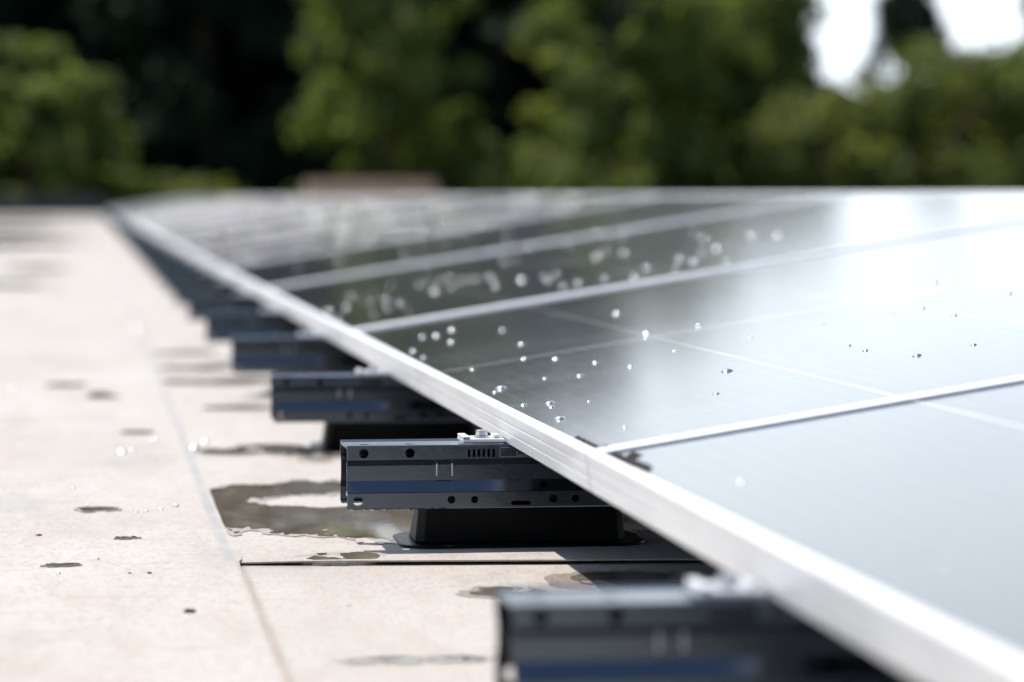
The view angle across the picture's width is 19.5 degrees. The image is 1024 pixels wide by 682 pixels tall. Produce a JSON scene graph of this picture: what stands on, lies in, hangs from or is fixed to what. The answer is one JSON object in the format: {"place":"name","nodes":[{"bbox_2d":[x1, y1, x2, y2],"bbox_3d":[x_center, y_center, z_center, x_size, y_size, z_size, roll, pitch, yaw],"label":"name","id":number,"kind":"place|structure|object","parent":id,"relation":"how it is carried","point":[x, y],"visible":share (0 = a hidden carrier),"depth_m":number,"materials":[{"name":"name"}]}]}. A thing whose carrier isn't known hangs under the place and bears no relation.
{"place":"outdoors","nodes":[
{"label":"outdoors","id":0,"kind":"place"},
{"bbox_2d":[0,0,72,196],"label":"evergreen tree","id":1,"kind":"object","parent":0,"point":[7,7],"visible":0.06,"depth_m":70.79,"materials":[{"name":"green plant"}]},
{"bbox_2d":[0,0,129,183],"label":"evergreen tree","id":2,"kind":"object","parent":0,"point":[22,181],"depth_m":76.78,"materials":[{"name":"green plant"}]},
{"bbox_2d":[0,34,158,210],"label":"broadleaf tree","id":3,"kind":"object","parent":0,"point":[96,148],"visible":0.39,"depth_m":61.90,"materials":[{"name":"green plant"}]},
{"bbox_2d":[0,0,302,202],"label":"evergreen tree","id":4,"kind":"object","parent":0,"point":[181,20],"visible":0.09,"depth_m":72.34,"materials":[{"name":"green plant"}]},
{"bbox_2d":[1,8,311,156],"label":"tree","id":5,"kind":"object","parent":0,"point":[113,57],"depth_m":77.49,"materials":[{"name":"green plant"}]},
{"bbox_2d":[131,172,251,204],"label":"bush","id":6,"kind":"object","parent":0,"point":[189,190],"visible":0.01,"depth_m":61.23,"materials":[{"name":"green plant"}]},
{"bbox_2d":[5,0,422,206],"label":"evergreen tree","id":7,"kind":"object","parent":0,"point":[159,105],"visible":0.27,"depth_m":69.78,"materials":[{"name":"green plant"}]},
{"bbox_2d":[275,184,305,197],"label":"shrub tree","id":8,"kind":"object","parent":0,"point":[301,194],"depth_m":60.91,"materials":[{"name":"green plant"}]},
{"bbox_2d":[133,0,515,194],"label":"evergreen tree","id":9,"kind":"object","parent":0,"point":[247,110],"visible":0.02,"depth_m":75.03,"materials":[{"name":"green plant"}]},
{"bbox_2d":[281,0,490,195],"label":"broadleaf tree","id":10,"kind":"object","parent":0,"point":[362,109],"visible":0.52,"depth_m":63.77,"materials":[{"name":"green plant"}]},
{"bbox_2d":[226,0,559,194],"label":"evergreen tree","id":11,"kind":"object","parent":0,"point":[477,18],"visible":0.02,"depth_m":76.04,"materials":[{"name":"green plant"}]},
{"bbox_2d":[391,101,503,195],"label":"broadleaf tree","id":12,"kind":"object","parent":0,"point":[463,146],"visible":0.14,"depth_m":66.38,"materials":[{"name":"green plant"}]},
{"bbox_2d":[290,0,636,190],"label":"evergreen tree","id":13,"kind":"object","parent":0,"point":[497,118],"visible":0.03,"depth_m":72.39,"materials":[{"name":"green plant"}]},
{"bbox_2d":[240,560,740,681],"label":"roof","id":14,"kind":"structure","parent":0,"point":[314,623],"depth_m":1.92,"materials":[{"name":"beige concrete"}]},
{"bbox_2d":[0,215,285,681],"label":"roof membrane","id":15,"kind":"object","parent":14,"relation":"on","point":[107,616],"visible":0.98,"depth_m":2.49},
{"bbox_2d":[0,282,39,285],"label":"puddle","id":16,"kind":"object","parent":15,"relation":"on","point":[16,284],"visible":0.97,"depth_m":9.10,"materials":[{"name":"liquid"}]},
{"bbox_2d":[0,229,55,234],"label":"puddle","id":17,"kind":"object","parent":15,"relation":"on","point":[16,231],"visible":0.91,"depth_m":24.20,"materials":[{"name":"liquid"}]},
{"bbox_2d":[0,281,68,288],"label":"damp patch","id":18,"kind":"object","parent":15,"relation":"on","point":[43,284],"visible":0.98,"depth_m":9.01,"materials":[{"name":"grey concrete"}]},
{"bbox_2d":[8,265,61,269],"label":"puddle","id":19,"kind":"object","parent":15,"relation":"on","point":[39,267],"visible":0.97,"depth_m":11.38,"materials":[{"name":"liquid"}]},
{"bbox_2d":[0,240,72,248],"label":"puddle","id":20,"kind":"object","parent":15,"relation":"on","point":[17,242],"visible":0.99,"depth_m":17.59,"materials":[{"name":"liquid"}]},
{"bbox_2d":[0,265,73,270],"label":"damp patch","id":21,"kind":"object","parent":15,"relation":"on","point":[49,269],"visible":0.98,"depth_m":11.26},
{"bbox_2d":[0,227,91,235],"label":"damp patch","id":22,"kind":"object","parent":15,"relation":"on","point":[61,231],"visible":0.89,"depth_m":23.51,"materials":[{"name":"grey concrete"}]},
{"bbox_2d":[0,239,98,249],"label":"damp patch","id":23,"kind":"object","parent":15,"relation":"on","point":[78,243],"visible":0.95,"depth_m":16.86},
{"bbox_2d":[0,197,104,215],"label":"roof parapet","id":24,"kind":"structure","parent":15,"relation":"on","point":[52,206],"depth_m":48.97,"materials":[{"name":"grey concrete"}]},
{"bbox_2d":[0,218,107,225],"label":"damp patch","id":25,"kind":"object","parent":15,"relation":"on","point":[44,220],"visible":0.87,"depth_m":35.31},
{"bbox_2d":[47,383,83,385],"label":"puddle","id":26,"kind":"object","parent":15,"relation":"on","point":[60,384],"visible":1,"depth_m":4.18,"materials":[{"name":"liquid"}]},
{"bbox_2d":[77,506,117,510],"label":"puddle","id":27,"kind":"object","parent":15,"relation":"on","point":[93,508],"visible":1,"depth_m":2.50,"materials":[{"name":"liquid"}]},
{"bbox_2d":[74,506,121,512],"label":"damp patch","id":28,"kind":"object","parent":15,"relation":"on","point":[94,511],"visible":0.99,"depth_m":2.50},
{"bbox_2d":[88,392,115,396],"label":"puddle","id":29,"kind":"object","parent":15,"relation":"on","point":[97,394],"visible":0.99,"depth_m":3.96,"materials":[{"name":"liquid"}]},
{"bbox_2d":[96,216,707,563],"bbox_3d":[7.232,-1.028,27.226,21.840,0.003,47.794,0,3,-8],"label":"roof membrane","id":30,"kind":"object","parent":14,"relation":"on","point":[166,324],"visible":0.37,"depth_m":3.25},
{"bbox_2d":[121,229,141,237],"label":"mounting rail","id":31,"kind":"object","parent":30,"relation":"on","point":[130,231],"visible":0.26,"depth_m":17.89,"materials":[{"name":"metal"}]},
{"bbox_2d":[137,197,324,229],"bbox_3d":[-1.760,-0.790,18.481,1.096,0.025,1.756,-9,4,-8],"label":"solar panel","id":32,"kind":"object","parent":31,"relation":"on","point":[139,226],"visible":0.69,"depth_m":18.61,"materials":[{"name":"glass"}]},
{"bbox_2d":[130,196,605,261],"bbox_3d":[-1.638,-0.760,17.608,1.050,0.168,21.074,0,3,-8],"label":"dew","id":33,"kind":"object","parent":32,"relation":"on","point":[312,219],"visible":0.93,"depth_m":11.06,"materials":[{"name":"clear liquid"}]},
{"bbox_2d":[128,236,155,246],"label":"mounting rail","id":34,"kind":"object","parent":30,"relation":"on","point":[140,238],"visible":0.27,"depth_m":14.42,"materials":[{"name":"metal"}]},
{"bbox_2d":[131,239,162,250],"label":"mounting rail","id":35,"kind":"object","parent":30,"relation":"on","point":[144,241],"visible":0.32,"depth_m":13.54,"materials":[{"name":"metal"}]},
{"bbox_2d":[134,241,165,253],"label":"mounting rail","id":36,"kind":"object","parent":30,"relation":"on","point":[148,244],"visible":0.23,"depth_m":12.67,"materials":[{"name":"metal"}]},
{"bbox_2d":[137,244,171,257],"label":"mounting rail","id":37,"kind":"object","parent":30,"relation":"on","point":[151,247],"visible":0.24,"depth_m":11.80,"materials":[{"name":"metal"}]},
{"bbox_2d":[141,247,175,262],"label":"mounting rail","id":38,"kind":"object","parent":30,"relation":"on","point":[169,250],"visible":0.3,"depth_m":10.93,"materials":[{"name":"metal"}]},
{"bbox_2d":[164,196,475,250],"bbox_3d":[-0.773,-0.461,11.518,1.096,0.025,1.756,-9,4,-8],"label":"solar panel","id":39,"kind":"object","parent":38,"relation":"on","point":[171,242],"visible":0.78,"depth_m":11.54,"materials":[{"name":"glass"}]},
{"bbox_2d":[145,251,187,267],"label":"mounting rail","id":40,"kind":"object","parent":30,"relation":"on","point":[176,255],"visible":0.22,"depth_m":10.06,"materials":[{"name":"metal"}]},
{"bbox_2d":[177,195,552,260],"bbox_3d":[-0.526,-0.378,9.778,1.096,0.025,1.756,-9,4,-8],"label":"solar panel","id":41,"kind":"object","parent":40,"relation":"on","point":[296,230],"visible":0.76,"depth_m":9.75,"materials":[{"name":"glass"}]},
{"bbox_2d":[151,256,197,283],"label":"mounting rail","id":42,"kind":"object","parent":30,"relation":"on","point":[184,260],"visible":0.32,"depth_m":9.19,"materials":[{"name":"metal"}]},
{"bbox_2d":[120,198,234,218],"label":"solar panel","id":43,"kind":"object","parent":30,"relation":"on","point":[175,207],"visible":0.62,"depth_m":29.19,"materials":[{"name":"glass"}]},
{"bbox_2d":[122,198,244,219],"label":"solar panel","id":44,"kind":"object","parent":30,"relation":"on","point":[123,217],"visible":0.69,"depth_m":27.42,"materials":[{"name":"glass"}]},
{"bbox_2d":[157,262,210,292],"bbox_3d":[-0.364,-0.249,8.451,1.270,0.226,0.110,0,3,-8],"label":"mounting rail","id":45,"kind":"object","parent":30,"relation":"on","point":[190,267],"visible":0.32,"depth_m":8.32,"materials":[{"name":"metal"}]},
{"bbox_2d":[153,351,214,354],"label":"puddle","id":46,"kind":"object","parent":30,"relation":"on","point":[189,352],"visible":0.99,"depth_m":5.09,"materials":[{"name":"liquid"}]},
{"bbox_2d":[152,350,219,355],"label":"damp patch","id":47,"kind":"object","parent":30,"relation":"on","point":[216,352],"visible":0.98,"depth_m":5.11,"materials":[{"name":"beige liquid"}]},
{"bbox_2d":[124,198,254,221],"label":"solar panel","id":48,"kind":"object","parent":30,"relation":"on","point":[125,218],"visible":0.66,"depth_m":25.66,"materials":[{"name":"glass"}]},
{"bbox_2d":[158,365,228,369],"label":"puddle","id":49,"kind":"object","parent":30,"relation":"on","point":[206,367],"visible":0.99,"depth_m":4.64,"materials":[{"name":"liquid"}]},
{"bbox_2d":[165,269,226,291],"bbox_3d":[-0.241,-0.208,7.581,1.270,0.226,0.110,0,3,-8],"label":"mounting rail","id":50,"kind":"object","parent":30,"relation":"on","point":[207,275],"visible":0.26,"depth_m":7.45,"materials":[{"name":"metal"}]},
{"bbox_2d":[194,194,664,275],"bbox_3d":[-0.280,-0.296,8.037,1.096,0.025,1.756,-9,4,-8],"label":"solar panel","id":51,"kind":"object","parent":50,"relation":"on","point":[212,260],"visible":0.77,"depth_m":7.97,"materials":[{"name":"glass"}]},
{"bbox_2d":[127,198,266,222],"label":"solar panel","id":52,"kind":"object","parent":30,"relation":"on","point":[129,219],"visible":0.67,"depth_m":23.94,"materials":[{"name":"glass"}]},
{"bbox_2d":[157,364,239,370],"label":"damp patch","id":53,"kind":"object","parent":30,"relation":"on","point":[229,366],"visible":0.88,"depth_m":4.62,"materials":[{"name":"beige liquid"}]},
{"bbox_2d":[130,198,281,224],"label":"solar panel","id":54,"kind":"object","parent":30,"relation":"on","point":[204,209],"visible":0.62,"depth_m":22.13,"materials":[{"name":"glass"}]},
{"bbox_2d":[175,278,246,304],"bbox_3d":[-0.118,-0.167,6.710,1.270,0.226,0.110,0,3,-8],"label":"mounting rail","id":55,"kind":"object","parent":30,"relation":"on","point":[186,289],"visible":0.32,"depth_m":6.58,"materials":[{"name":"metal"}]},
{"bbox_2d":[133,198,297,226],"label":"solar panel","id":56,"kind":"object","parent":30,"relation":"on","point":[200,212],"visible":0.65,"depth_m":20.39,"materials":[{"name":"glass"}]},
{"bbox_2d":[163,377,270,384],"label":"puddle","id":57,"kind":"object","parent":30,"relation":"on","point":[236,381],"visible":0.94,"depth_m":4.28,"materials":[{"name":"liquid"}]},
{"bbox_2d":[163,377,270,385],"bbox_3d":[-0.407,0.060,4.293,0.225,0.003,0.185,-2,3,-30],"label":"damp patch","id":58,"kind":"object","parent":30,"relation":"on","point":[203,379],"visible":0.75,"depth_m":4.25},
{"bbox_2d":[188,290,275,320],"bbox_3d":[0.005,-0.126,5.840,1.270,0.226,0.110,0,3,-8],"label":"mounting rail","id":59,"kind":"object","parent":30,"relation":"on","point":[199,306],"visible":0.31,"depth_m":5.71,"materials":[{"name":"metal"}]},
{"bbox_2d":[220,192,849,301],"bbox_3d":[-0.033,-0.213,6.296,1.096,0.025,1.756,-9,4,-8],"label":"solar panel","id":60,"kind":"object","parent":59,"relation":"on","point":[255,277],"visible":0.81,"depth_m":6.17,"materials":[{"name":"glass"}]},
{"bbox_2d":[200,405,270,409],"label":"damp patch","id":61,"kind":"object","parent":30,"relation":"on","point":[202,407],"visible":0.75,"depth_m":3.72,"materials":[{"name":"grey concrete"}]},
{"bbox_2d":[204,405,270,408],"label":"puddle","id":62,"kind":"object","parent":30,"relation":"on","point":[239,407],"visible":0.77,"depth_m":3.75,"materials":[{"name":"liquid"}]},
{"bbox_2d":[142,197,348,233],"bbox_3d":[-1.513,-0.708,16.741,1.096,0.025,1.756,-9,4,-8],"label":"solar panel","id":63,"kind":"object","parent":30,"relation":"on","point":[145,228],"visible":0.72,"depth_m":16.83,"materials":[{"name":"glass"}]},
{"bbox_2d":[206,306,315,358],"bbox_3d":[0.129,-0.085,4.970,1.270,0.226,0.110,0,3,-8],"label":"mounting rail","id":64,"kind":"object","parent":30,"relation":"on","point":[223,326],"visible":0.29,"depth_m":4.85,"materials":[{"name":"metal"}]},
{"bbox_2d":[262,191,1023,350],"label":"solar panel","id":65,"kind":"object","parent":64,"relation":"on","point":[825,223],"visible":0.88,"depth_m":4.40,"materials":[{"name":"glass"}]},
{"bbox_2d":[148,197,378,237],"bbox_3d":[-1.267,-0.625,15.000,1.096,0.025,1.756,-9,4,-8],"label":"solar panel","id":66,"kind":"object","parent":30,"relation":"on","point":[151,232],"visible":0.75,"depth_m":15.07,"materials":[{"name":"glass"}]},
{"bbox_2d":[191,443,339,455],"bbox_3d":[-0.252,0.115,3.128,0.169,0.003,0.157,0,3,-8],"label":"damp patch","id":67,"kind":"object","parent":30,"relation":"on","point":[195,451],"visible":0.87,"depth_m":3.11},
{"bbox_2d":[200,444,335,454],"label":"puddle","id":68,"kind":"object","parent":30,"relation":"on","point":[279,448],"visible":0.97,"depth_m":3.10,"materials":[{"name":"liquid"}]},
{"bbox_2d":[155,196,423,243],"bbox_3d":[-1.020,-0.543,13.259,1.096,0.025,1.756,-9,4,-8],"label":"solar panel","id":69,"kind":"object","parent":30,"relation":"on","point":[160,236],"visible":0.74,"depth_m":13.30,"materials":[{"name":"glass"}]},
{"bbox_2d":[231,330,378,395],"bbox_3d":[0.252,-0.043,4.099,1.270,0.226,0.110,0,3,-8],"label":"mounting rail","id":70,"kind":"object","parent":30,"relation":"on","point":[310,351],"visible":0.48,"depth_m":3.98,"materials":[{"name":"metal"}]},
{"bbox_2d":[285,451,340,462],"bbox_3d":[-0.193,0.118,3.050,0.079,0.003,0.152,0,3,-8],"label":"damp patch","id":71,"kind":"object","parent":30,"relation":"on","point":[321,460],"visible":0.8,"depth_m":3.02,"materials":[{"name":"grey liquid"}]},
{"bbox_2d":[293,451,339,459],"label":"puddle","id":72,"kind":"object","parent":30,"relation":"on","point":[322,454],"visible":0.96,"depth_m":3.06,"materials":[{"name":"liquid"}]},
{"bbox_2d":[289,551,387,565],"bbox_3d":[-0.127,0.159,2.186,0.074,0.003,0.065,0,3,-8],"label":"damp patch","id":73,"kind":"object","parent":30,"relation":"on","point":[335,563],"visible":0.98,"depth_m":2.16,"materials":[{"name":"grey liquid"}]},
{"bbox_2d":[306,552,379,559],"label":"puddle","id":74,"kind":"object","parent":30,"relation":"on","point":[359,555],"visible":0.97,"depth_m":2.18,"materials":[{"name":"liquid"}]},
{"bbox_2d":[305,180,436,197],"bbox_3d":[-1.607,-1.573,33.924,1.454,0.500,0.540,0,3,-8],"label":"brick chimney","id":75,"kind":"object","parent":30,"relation":"on","point":[371,188],"visible":0.48,"depth_m":33.66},
{"bbox_2d":[271,366,475,450],"bbox_3d":[0.376,-0.002,3.229,1.270,0.226,0.110,0,3,-8],"label":"mounting rail","id":76,"kind":"object","parent":30,"relation":"on","point":[372,402],"visible":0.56,"depth_m":3.11,"materials":[{"name":"metal"}]},
{"bbox_2d":[210,480,650,540],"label":"puddle","id":77,"kind":"object","parent":30,"relation":"on","point":[234,509],"visible":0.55,"depth_m":2.46,"materials":[{"name":"liquid"}]},
{"bbox_2d":[209,478,658,544],"bbox_3d":[-0.133,0.145,2.495,0.343,0.003,0.570,-2,3,-37],"label":"damp patch","id":78,"kind":"object","parent":30,"relation":"on","point":[266,531],"visible":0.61,"depth_m":2.36,"materials":[{"name":"grey liquid"}]},
{"bbox_2d":[340,429,644,548],"bbox_3d":[0.499,0.039,2.359,1.270,0.226,0.110,0,3,-8],"label":"mounting rail","id":79,"kind":"object","parent":30,"relation":"on","point":[482,488],"visible":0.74,"depth_m":2.24,"materials":[{"name":"metal"}]},
{"bbox_2d":[346,219,1023,490],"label":"solar panel","id":80,"kind":"object","parent":79,"relation":"on","point":[793,356],"visible":0.93,"depth_m":2.59,"materials":[{"name":"glass"}]},
{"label":"mounting rail","id":81,"kind":"object","parent":30,"relation":"on","visible":0},
{"bbox_2d":[118,198,226,216],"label":"solar panel","id":82,"kind":"object","parent":81,"relation":"on","point":[171,206],"visible":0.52,"depth_m":30.98,"materials":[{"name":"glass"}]},
{"bbox_2d":[327,655,495,664],"bbox_3d":[-0.056,0.184,1.713,0.101,0.003,0.029,0,3,-8],"label":"damp patch","id":83,"kind":"object","parent":14,"relation":"on","point":[424,658],"visible":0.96,"depth_m":1.71,"materials":[{"name":"grey concrete"}]},
{"bbox_2d":[346,655,485,662],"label":"puddle","id":84,"kind":"object","parent":14,"relation":"on","point":[400,659],"visible":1,"depth_m":1.71,"materials":[{"name":"liquid"}]},
{"bbox_2d":[469,586,512,596],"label":"puddle","id":85,"kind":"object","parent":14,"relation":"on","point":[487,591],"visible":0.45,"depth_m":2.01,"materials":[{"name":"liquid"}]},
{"bbox_2d":[455,586,530,598],"bbox_3d":[-0.007,0.170,2.009,0.065,0.003,0.065,0,3,-8],"label":"damp patch","id":86,"kind":"object","parent":14,"relation":"on","point":[463,593],"visible":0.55,"depth_m":2.00,"materials":[{"name":"beige concrete"}]},
{"bbox_2d":[570,571,683,585],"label":"puddle","id":87,"kind":"object","parent":14,"relation":"on","point":[630,578],"visible":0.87,"depth_m":2.08,"materials":[{"name":"liquid"}]},
{"bbox_2d":[544,569,715,586],"bbox_3d":[0.082,0.168,2.065,0.118,0.003,0.129,0,3,-8],"label":"damp patch","id":88,"kind":"object","parent":14,"relation":"on","point":[559,580],"visible":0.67,"depth_m":2.08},
{"bbox_2d":[495,573,917,681],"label":"mounting rail","id":89,"kind":"object","parent":14,"relation":"on","point":[727,627],"visible":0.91,"depth_m":1.37,"materials":[{"name":"metal"}]},
{"bbox_2d":[586,377,1023,681],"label":"solar panel","id":90,"kind":"object","parent":89,"relation":"on","point":[859,526],"visible":1,"depth_m":1.46,"materials":[{"name":"glass"}]},
{"bbox_2d":[467,5,537,130],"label":"evergreen tree","id":91,"kind":"object","parent":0,"point":[516,126],"depth_m":79.23,"materials":[{"name":"green plant"}]},
{"bbox_2d":[468,138,649,195],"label":"bush","id":92,"kind":"object","parent":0,"point":[530,173],"visible":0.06,"depth_m":61.67,"materials":[{"name":"green plant"}]},
{"bbox_2d":[116,0,1023,115],"label":"sky","id":93,"kind":"structure","parent":0,"point":[973,23],"materials":[{"name":"white"}]},
{"bbox_2d":[431,0,774,187],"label":"evergreen tree","id":94,"kind":"object","parent":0,"point":[521,79],"visible":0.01,"depth_m":75.40,"materials":[{"name":"green plant"}]},
{"bbox_2d":[505,0,733,194],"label":"broadleaf tree","id":95,"kind":"object","parent":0,"point":[664,52],"visible":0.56,"depth_m":63.73,"materials":[{"name":"green plant"}]},
{"bbox_2d":[600,0,799,193],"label":"broadleaf tree","id":96,"kind":"object","parent":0,"point":[730,95],"visible":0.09,"depth_m":66.23,"materials":[{"name":"green plant"}]},
{"bbox_2d":[689,19,823,192],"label":"evergreen tree","id":97,"kind":"object","parent":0,"point":[756,31],"visible":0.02,"depth_m":76.62,"materials":[{"name":"green plant"}]},
{"bbox_2d":[676,0,851,193],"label":"broadleaf tree","id":98,"kind":"object","parent":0,"point":[785,22],"visible":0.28,"depth_m":66.81,"materials":[{"name":"green plant"}]},
{"bbox_2d":[806,10,829,91],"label":"evergreen tree","id":99,"kind":"object","parent":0,"point":[823,56],"depth_m":84.94,"materials":[{"name":"green plant"}]},
{"bbox_2d":[705,73,958,193],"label":"tree","id":100,"kind":"object","parent":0,"point":[832,108],"visible":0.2,"depth_m":64.59,"materials":[{"name":"green plant"}]},
{"bbox_2d":[797,88,991,192],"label":"tree","id":101,"kind":"object","parent":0,"point":[919,159],"visible":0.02,"depth_m":66.72,"materials":[{"name":"green plant"}]},
{"bbox_2d":[850,0,963,170],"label":"evergreen tree","id":102,"kind":"object","parent":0,"point":[900,21],"visible":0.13,"depth_m":71.20,"materials":[{"name":"green plant"}]},
{"bbox_2d":[823,33,1023,192],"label":"tree","id":103,"kind":"object","parent":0,"point":[918,100],"visible":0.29,"depth_m":63.91,"materials":[{"name":"green plant"}]},
{"bbox_2d":[919,37,1023,184],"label":"tree","id":104,"kind":"object","parent":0,"point":[960,116],"visible":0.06,"depth_m":66.29,"materials":[{"name":"green plant"}]},
{"bbox_2d":[996,0,1023,56],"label":"broadleaf tree","id":105,"kind":"object","parent":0,"point":[1021,7],"visible":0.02,"depth_m":73.75,"materials":[{"name":"green plant"}]},
{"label":"mounting rail","id":106,"kind":"object","parent":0,"visible":0},
{"bbox_2d":[117,198,219,216],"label":"solar panel","id":107,"kind":"object","parent":106,"relation":"on","point":[167,206],"visible":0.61,"depth_m":32.69,"materials":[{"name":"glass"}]},
{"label":"mounting rail","id":108,"kind":"object","parent":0,"visible":0},
{"bbox_2d":[115,198,213,215],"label":"solar panel","id":109,"kind":"object","parent":108,"relation":"on","point":[163,205],"visible":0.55,"depth_m":34.43,"materials":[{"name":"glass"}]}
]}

